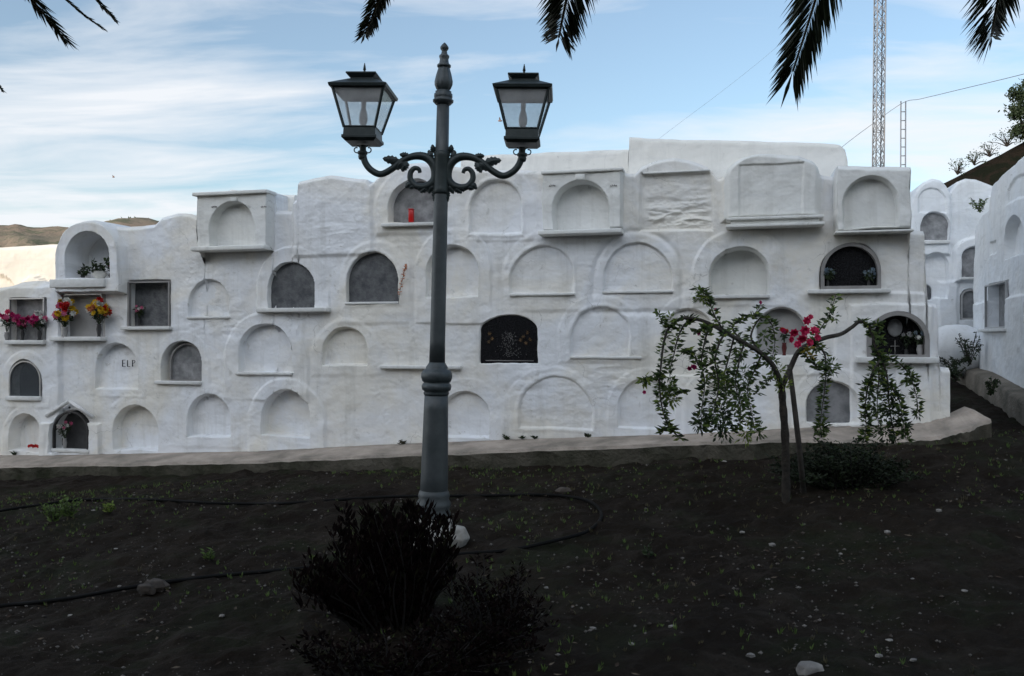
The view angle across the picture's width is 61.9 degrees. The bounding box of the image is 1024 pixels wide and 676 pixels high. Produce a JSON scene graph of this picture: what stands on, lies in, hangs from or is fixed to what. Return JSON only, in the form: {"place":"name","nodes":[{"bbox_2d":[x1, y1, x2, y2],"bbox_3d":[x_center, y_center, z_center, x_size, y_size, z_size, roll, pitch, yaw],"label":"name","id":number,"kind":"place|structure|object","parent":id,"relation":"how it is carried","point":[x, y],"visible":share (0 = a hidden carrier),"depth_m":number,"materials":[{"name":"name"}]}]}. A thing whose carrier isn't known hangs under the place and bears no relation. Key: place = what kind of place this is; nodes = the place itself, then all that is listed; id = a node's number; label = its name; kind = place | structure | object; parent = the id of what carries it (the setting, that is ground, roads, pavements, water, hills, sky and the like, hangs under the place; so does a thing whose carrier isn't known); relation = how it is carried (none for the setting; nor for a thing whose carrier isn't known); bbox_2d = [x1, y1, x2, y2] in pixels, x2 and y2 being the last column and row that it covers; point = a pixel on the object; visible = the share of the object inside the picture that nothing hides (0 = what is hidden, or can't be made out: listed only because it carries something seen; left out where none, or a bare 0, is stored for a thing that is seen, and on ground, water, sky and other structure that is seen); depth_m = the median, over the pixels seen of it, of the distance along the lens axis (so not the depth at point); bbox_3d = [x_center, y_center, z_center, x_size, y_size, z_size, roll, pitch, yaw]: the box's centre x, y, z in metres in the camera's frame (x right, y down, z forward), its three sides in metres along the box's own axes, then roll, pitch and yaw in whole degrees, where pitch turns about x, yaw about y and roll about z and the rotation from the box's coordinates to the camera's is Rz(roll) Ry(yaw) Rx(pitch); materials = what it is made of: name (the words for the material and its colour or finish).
{"place":"outdoors","nodes":[
{"label":"outdoors","id":0,"kind":"place"},
{"bbox_2d":[0,217,158,247],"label":"hill","id":1,"kind":"structure","parent":0,"point":[15,235],"depth_m":235.70,"materials":[{"name":"brown soil"}]},
{"bbox_2d":[0,377,1023,675],"bbox_3d":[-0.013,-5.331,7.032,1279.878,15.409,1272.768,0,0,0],"label":"ground","id":2,"kind":"structure","parent":0,"point":[988,645],"depth_m":5.85,"materials":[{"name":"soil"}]},
{"bbox_2d":[0,244,57,287],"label":"cemetery wall","id":3,"kind":"structure","parent":2,"relation":"on","point":[19,264],"depth_m":15.88,"materials":[{"name":"white paint"}]},
{"bbox_2d":[0,0,118,92],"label":"palm tree","id":4,"kind":"object","parent":2,"relation":"on","point":[42,11],"visible":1,"depth_m":4.75,"materials":[{"name":"green plant"}]},
{"bbox_2d":[39,495,81,521],"bbox_3d":[-4.311,1.625,8.130,0.268,0.248,0.386,0,0,38],"label":"weed clump","id":5,"kind":"object","parent":2,"relation":"on","point":[56,513],"visible":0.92,"depth_m":8.13,"materials":[{"name":"green plant"}]},
{"bbox_2d":[102,501,115,513],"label":"weed clump","id":6,"kind":"object","parent":2,"relation":"on","point":[109,508],"visible":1,"depth_m":8.14,"materials":[{"name":"green plant"}]},
{"bbox_2d":[137,583,155,594],"bbox_3d":[-2.502,1.722,5.852,0.129,0.075,0.082,0,0,0],"label":"stone","id":7,"kind":"object","parent":2,"relation":"on","point":[143,589],"visible":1,"depth_m":5.82,"materials":[{"name":"grey stone"}]},
{"bbox_2d":[143,578,169,591],"bbox_3d":[-2.460,1.711,5.907,0.170,0.095,0.124,0,0,23],"label":"stone","id":8,"kind":"object","parent":2,"relation":"on","point":[158,584],"visible":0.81,"depth_m":5.87,"materials":[{"name":"grey stone"}]},
{"bbox_2d":[201,547,214,560],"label":"weed clump","id":9,"kind":"object","parent":2,"relation":"on","point":[211,555],"visible":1,"depth_m":6.48,"materials":[{"name":"green plant"}]},
{"bbox_2d":[0,493,602,607],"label":"irrigation hose","id":10,"kind":"object","parent":2,"relation":"on","point":[80,596],"visible":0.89,"depth_m":6.64,"materials":[{"name":"black rubber"}]},
{"bbox_2d":[288,497,462,636],"bbox_3d":[-0.750,1.278,4.852,0.951,0.752,0.736,0,0,0],"label":"dark shrub","id":11,"kind":"object","parent":2,"relation":"on","point":[388,583],"visible":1,"depth_m":4.71,"materials":[{"name":"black plant"}]},
{"bbox_2d":[280,607,547,675],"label":"shrub","id":12,"kind":"object","parent":2,"relation":"on","point":[455,662],"visible":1,"depth_m":4.07,"materials":[{"name":"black plant"}]},
{"bbox_2d":[328,42,552,547],"bbox_3d":[-0.578,-0.267,6.701,1.720,4.104,0.469,1,0,3],"label":"street lamp","id":13,"kind":"object","parent":2,"relation":"on","point":[364,86],"visible":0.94,"depth_m":6.64,"materials":[{"name":"metal"}]},
{"bbox_2d":[0,154,949,455],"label":"burial wall","id":14,"kind":"structure","parent":2,"relation":"on","point":[268,320],"depth_m":10.14,"materials":[{"name":"paint"}]},
{"bbox_2d":[0,309,14,339],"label":"flower bouquet","id":15,"kind":"object","parent":14,"relation":"on","point":[5,318],"visible":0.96,"depth_m":11.60,"materials":[{"name":"pink plant"}]},
{"bbox_2d":[11,313,30,339],"bbox_3d":[-6.634,-0.151,11.553,0.244,0.360,0.216,0,0,-34],"label":"flower bouquet","id":16,"kind":"object","parent":14,"relation":"on","point":[16,320],"visible":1,"depth_m":11.52,"materials":[{"name":"pink plant"}]},
{"bbox_2d":[28,444,38,447],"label":"fallen flowers","id":17,"kind":"object","parent":14,"relation":"on","point":[33,446],"visible":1,"depth_m":11.62,"materials":[{"name":"red plant"}]},
{"bbox_2d":[28,310,47,339],"bbox_3d":[-6.381,-0.175,11.488,0.236,0.408,0.247,0,0,-34],"label":"flower bouquet","id":18,"kind":"object","parent":14,"relation":"on","point":[35,318],"visible":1,"depth_m":11.46,"materials":[{"name":"pink plant"}]},
{"bbox_2d":[56,421,72,447],"bbox_3d":[-6.037,1.307,11.507,0.213,0.389,0.149,0,0,-17],"label":"flower vase","id":19,"kind":"object","parent":14,"relation":"on","point":[67,429],"visible":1,"depth_m":11.50,"materials":[{"name":"stone"}]},
{"bbox_2d":[51,297,78,337],"bbox_3d":[-5.958,-0.279,11.383,0.331,0.546,0.330,0,0,-25],"label":"flower bouquet","id":20,"kind":"object","parent":14,"relation":"on","point":[64,314],"visible":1,"depth_m":11.33,"materials":[{"name":"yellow plant"}]},
{"bbox_2d":[76,264,91,277],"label":"potted plant","id":21,"kind":"object","parent":14,"relation":"on","point":[83,274],"visible":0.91,"depth_m":11.44,"materials":[{"name":"green plant"}]},
{"bbox_2d":[87,258,107,278],"bbox_3d":[-5.513,-0.932,11.379,0.272,0.280,0.222,0,0,0],"label":"potted plant","id":22,"kind":"object","parent":14,"relation":"on","point":[100,273],"visible":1,"depth_m":11.33,"materials":[{"name":"green plant"}]},
{"bbox_2d":[85,296,112,336],"bbox_3d":[-5.432,-0.280,11.251,0.366,0.548,0.299,0,0,0],"label":"flower bouquet","id":23,"kind":"object","parent":14,"relation":"on","point":[95,309],"visible":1,"depth_m":11.20,"materials":[{"name":"yellow plant"}]},
{"bbox_2d":[103,256,109,277],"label":"potted plant","id":24,"kind":"object","parent":14,"relation":"on","point":[107,261],"visible":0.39,"depth_m":11.39,"materials":[{"name":"green plant"}]},
{"bbox_2d":[132,305,145,325],"bbox_3d":[-4.946,-0.297,11.311,0.182,0.289,0.158,0,0,0],"label":"flower vase","id":25,"kind":"object","parent":14,"relation":"on","point":[138,312],"visible":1,"depth_m":11.30,"materials":[{"name":"pink plant"}]},
{"bbox_2d":[131,190,296,227],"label":"wall","id":26,"kind":"structure","parent":14,"relation":"on","point":[292,199],"depth_m":11.07,"materials":[{"name":"white paint"}]},
{"bbox_2d":[397,264,406,302],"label":"dried sprig","id":27,"kind":"object","parent":14,"relation":"on","point":[402,279],"visible":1,"depth_m":10.26,"materials":[{"name":"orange plant"}]},
{"bbox_2d":[408,208,414,222],"bbox_3d":[-1.218,-1.481,10.324,0.066,0.164,0.054,0,0,14],"label":"grave candle","id":28,"kind":"object","parent":14,"relation":"on","point":[410,215],"visible":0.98,"depth_m":10.30,"materials":[{"name":"red glass"}]},
{"bbox_2d":[461,150,628,172],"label":"wall","id":29,"kind":"structure","parent":14,"relation":"on","point":[576,160],"depth_m":10.40,"materials":[{"name":"white paint"}]},
{"bbox_2d":[628,137,847,177],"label":"wall","id":30,"kind":"structure","parent":14,"relation":"on","point":[717,158],"depth_m":9.86,"materials":[{"name":"white paint"}]},
{"bbox_2d":[779,326,789,355],"bbox_3d":[2.976,0.030,9.296,0.140,0.322,0.140,0,0,0],"label":"flower vase","id":31,"kind":"object","parent":14,"relation":"on","point":[783,336],"visible":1,"depth_m":9.29,"materials":[{"name":"red plant"}]},
{"bbox_2d":[824,267,836,285],"bbox_3d":[3.393,-0.656,9.120,0.181,0.244,0.148,0,0,0],"label":"flower vase","id":32,"kind":"object","parent":14,"relation":"on","point":[829,273],"visible":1,"depth_m":9.10,"materials":[{"name":"green plant"}]},
{"bbox_2d":[863,267,876,284],"bbox_3d":[3.794,-0.641,9.035,0.174,0.226,0.152,0,0,0],"label":"flower vase","id":33,"kind":"object","parent":14,"relation":"on","point":[870,274],"visible":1,"depth_m":9.01,"materials":[{"name":"green plant"}]},
{"bbox_2d":[898,332,914,353],"bbox_3d":[4.149,0.063,8.960,0.128,0.278,0.205,0,0,-29],"label":"flower vase","id":34,"kind":"object","parent":14,"relation":"on","point":[910,334],"visible":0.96,"depth_m":8.95,"materials":[{"name":"green plant"}]},
{"bbox_2d":[911,330,923,354],"bbox_3d":[4.256,0.046,8.895,0.181,0.308,0.138,0,0,-15],"label":"flower vase","id":35,"kind":"object","parent":14,"relation":"on","point":[918,339],"visible":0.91,"depth_m":8.88,"materials":[{"name":"stone"}]},
{"bbox_2d":[409,552,558,649],"bbox_3d":[-0.131,1.408,4.508,0.759,0.444,0.751,0,0,0],"label":"shrub","id":36,"kind":"object","parent":2,"relation":"on","point":[500,608],"visible":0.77,"depth_m":4.46,"materials":[{"name":"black plant"}]},
{"bbox_2d":[0,406,991,480],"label":"stone ledge","id":37,"kind":"object","parent":2,"relation":"on","point":[964,424],"visible":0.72,"depth_m":9.51,"materials":[{"name":"concrete"}]},
{"bbox_2d":[0,429,1023,675],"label":"ground weeds","id":38,"kind":"object","parent":2,"relation":"on","point":[496,671],"visible":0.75,"depth_m":7.12,"materials":[{"name":"green plant"}]},
{"bbox_2d":[2,436,1023,675],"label":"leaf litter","id":39,"kind":"object","parent":2,"relation":"on","point":[616,664],"visible":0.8,"depth_m":5.70,"materials":[{"name":"plant"}]},
{"bbox_2d":[555,487,571,493],"bbox_3d":[0.480,1.420,7.920,0.145,0.075,0.092,0,0,-20],"label":"stone","id":40,"kind":"object","parent":2,"relation":"on","point":[562,490],"visible":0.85,"depth_m":7.89,"materials":[{"name":"grey stone"}]},
{"bbox_2d":[641,543,654,558],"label":"weed clump","id":41,"kind":"object","parent":2,"relation":"on","point":[647,551],"visible":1,"depth_m":5.94,"materials":[{"name":"green plant"}]},
{"bbox_2d":[353,0,1020,108],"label":"palm tree","id":42,"kind":"object","parent":2,"relation":"on","point":[789,47],"visible":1,"depth_m":4.21,"materials":[{"name":"green plant"}]},
{"bbox_2d":[746,653,755,657],"bbox_3d":[1.140,1.514,4.076,0.043,0.025,0.031,0,0,-17],"label":"stone","id":43,"kind":"object","parent":2,"relation":"on","point":[750,655],"visible":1,"depth_m":4.07,"materials":[{"name":"grey stone"}]},
{"bbox_2d":[634,285,925,503],"bbox_3d":[2.209,0.518,6.972,2.494,1.904,0.545,0,0,-14],"label":"flowering tree","id":44,"kind":"object","parent":2,"relation":"on","point":[875,362],"visible":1,"depth_m":6.97,"materials":[{"name":"green plant"}]},
{"bbox_2d":[787,365,806,493],"bbox_3d":[2.432,0.827,7.207,0.090,1.214,0.381,0,0,39],"label":"support stake","id":45,"kind":"object","parent":2,"relation":"on","point":[798,440],"visible":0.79,"depth_m":7.11,"materials":[{"name":"brown wood"}]},
{"bbox_2d":[796,661,823,675],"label":"stone","id":46,"kind":"object","parent":2,"relation":"on","point":[804,668],"visible":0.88,"depth_m":3.81,"materials":[{"name":"grey stone"}]},
{"bbox_2d":[765,436,925,489],"bbox_3d":[2.899,1.094,7.499,1.313,0.459,0.808,0,0,0],"label":"bush","id":47,"kind":"object","parent":2,"relation":"on","point":[828,471],"visible":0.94,"depth_m":7.38,"materials":[{"name":"green plant"}]},
{"bbox_2d":[872,0,886,166],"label":"lattice mast","id":48,"kind":"object","parent":2,"relation":"on","point":[881,20],"visible":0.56,"depth_m":54.91,"materials":[{"name":"metal"}]},
{"bbox_2d":[660,13,813,137],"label":"cable","id":49,"kind":"object","parent":48,"relation":"attached to","point":[729,85],"visible":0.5,"depth_m":47.68,"materials":[{"name":"metal"}]},
{"bbox_2d":[900,101,905,166],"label":"ladder mast","id":50,"kind":"object","parent":2,"relation":"on","point":[901,111],"visible":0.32,"depth_m":59.97,"materials":[{"name":"metal"}]},
{"bbox_2d":[842,74,1022,146],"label":"cable","id":51,"kind":"object","parent":50,"relation":"attached to","point":[935,95],"visible":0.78,"depth_m":54.76,"materials":[{"name":"metal"}]},
{"bbox_2d":[910,179,991,327],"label":"vaulted burial block","id":52,"kind":"structure","parent":2,"relation":"on","point":[945,219],"depth_m":14.38,"materials":[{"name":"white paint"}]},
{"bbox_2d":[969,198,988,212],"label":"creeper","id":53,"kind":"object","parent":52,"relation":"on","point":[981,204],"visible":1,"depth_m":13.89,"materials":[{"name":"green plant"}]},
{"bbox_2d":[939,356,969,367],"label":"plant","id":54,"kind":"object","parent":2,"relation":"on","point":[954,362],"visible":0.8,"depth_m":12.39,"materials":[{"name":"green plant"}]},
{"bbox_2d":[944,364,966,381],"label":"plant","id":55,"kind":"object","parent":2,"relation":"on","point":[954,373],"visible":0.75,"depth_m":10.60,"materials":[{"name":"green plant"}]},
{"bbox_2d":[938,325,979,377],"bbox_3d":[6.863,0.205,13.198,1.109,0.825,0.667,0,0,0],"label":"plaster mound","id":56,"kind":"object","parent":2,"relation":"on","point":[948,345],"visible":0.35,"depth_m":12.94,"materials":[{"name":"white paint"}]},
{"bbox_2d":[955,332,983,365],"bbox_3d":[6.747,0.165,12.602,0.236,0.516,0.364,0,0,-35],"label":"plant","id":57,"kind":"object","parent":2,"relation":"on","point":[965,346],"visible":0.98,"depth_m":12.59,"materials":[{"name":"green plant"}]},
{"bbox_2d":[951,368,1023,425],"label":"stone kerb","id":58,"kind":"structure","parent":2,"relation":"on","point":[1007,397],"depth_m":11.03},
{"bbox_2d":[985,377,1000,395],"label":"plant","id":59,"kind":"object","parent":2,"relation":"on","point":[990,388],"visible":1,"depth_m":10.17,"materials":[{"name":"green plant"}]},
{"bbox_2d":[973,157,1023,387],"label":"gabled burial block","id":60,"kind":"structure","parent":2,"relation":"on","point":[998,306],"depth_m":11.74,"materials":[{"name":"paint"}]},
{"bbox_2d":[0,0,1023,226],"label":"sky","id":61,"kind":"structure","parent":0,"point":[178,99],"materials":[{"name":"blue"}]},
{"bbox_2d":[944,142,1023,187],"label":"hillside","id":62,"kind":"structure","parent":0,"point":[994,170],"depth_m":29.57,"materials":[{"name":"brown soil"}]},
{"bbox_2d":[948,158,969,174],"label":"hillside bush","id":63,"kind":"object","parent":62,"relation":"on","point":[958,170],"visible":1,"depth_m":29.77,"materials":[{"name":"green plant"}]},
{"bbox_2d":[964,151,989,165],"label":"hillside bush","id":64,"kind":"object","parent":62,"relation":"on","point":[974,161],"visible":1,"depth_m":29.81,"materials":[{"name":"green plant"}]},
{"bbox_2d":[975,142,1000,157],"bbox_3d":[16.706,-6.597,29.797,1.042,0.585,0.588,0,0,0],"label":"hillside bush","id":65,"kind":"object","parent":62,"relation":"on","point":[989,153],"visible":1,"depth_m":29.81,"materials":[{"name":"green plant"}]},
{"bbox_2d":[988,128,1020,146],"bbox_3d":[17.256,-7.009,29.832,1.051,0.669,0.769,0,0,0],"label":"hillside bush","id":66,"kind":"object","parent":62,"relation":"on","point":[1007,144],"visible":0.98,"depth_m":29.79,"materials":[{"name":"green plant"}]},
{"bbox_2d":[998,78,1023,141],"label":"hillside tree","id":67,"kind":"object","parent":62,"relation":"on","point":[1017,112],"visible":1,"depth_m":29.50,"materials":[{"name":"green plant"}]}
]}

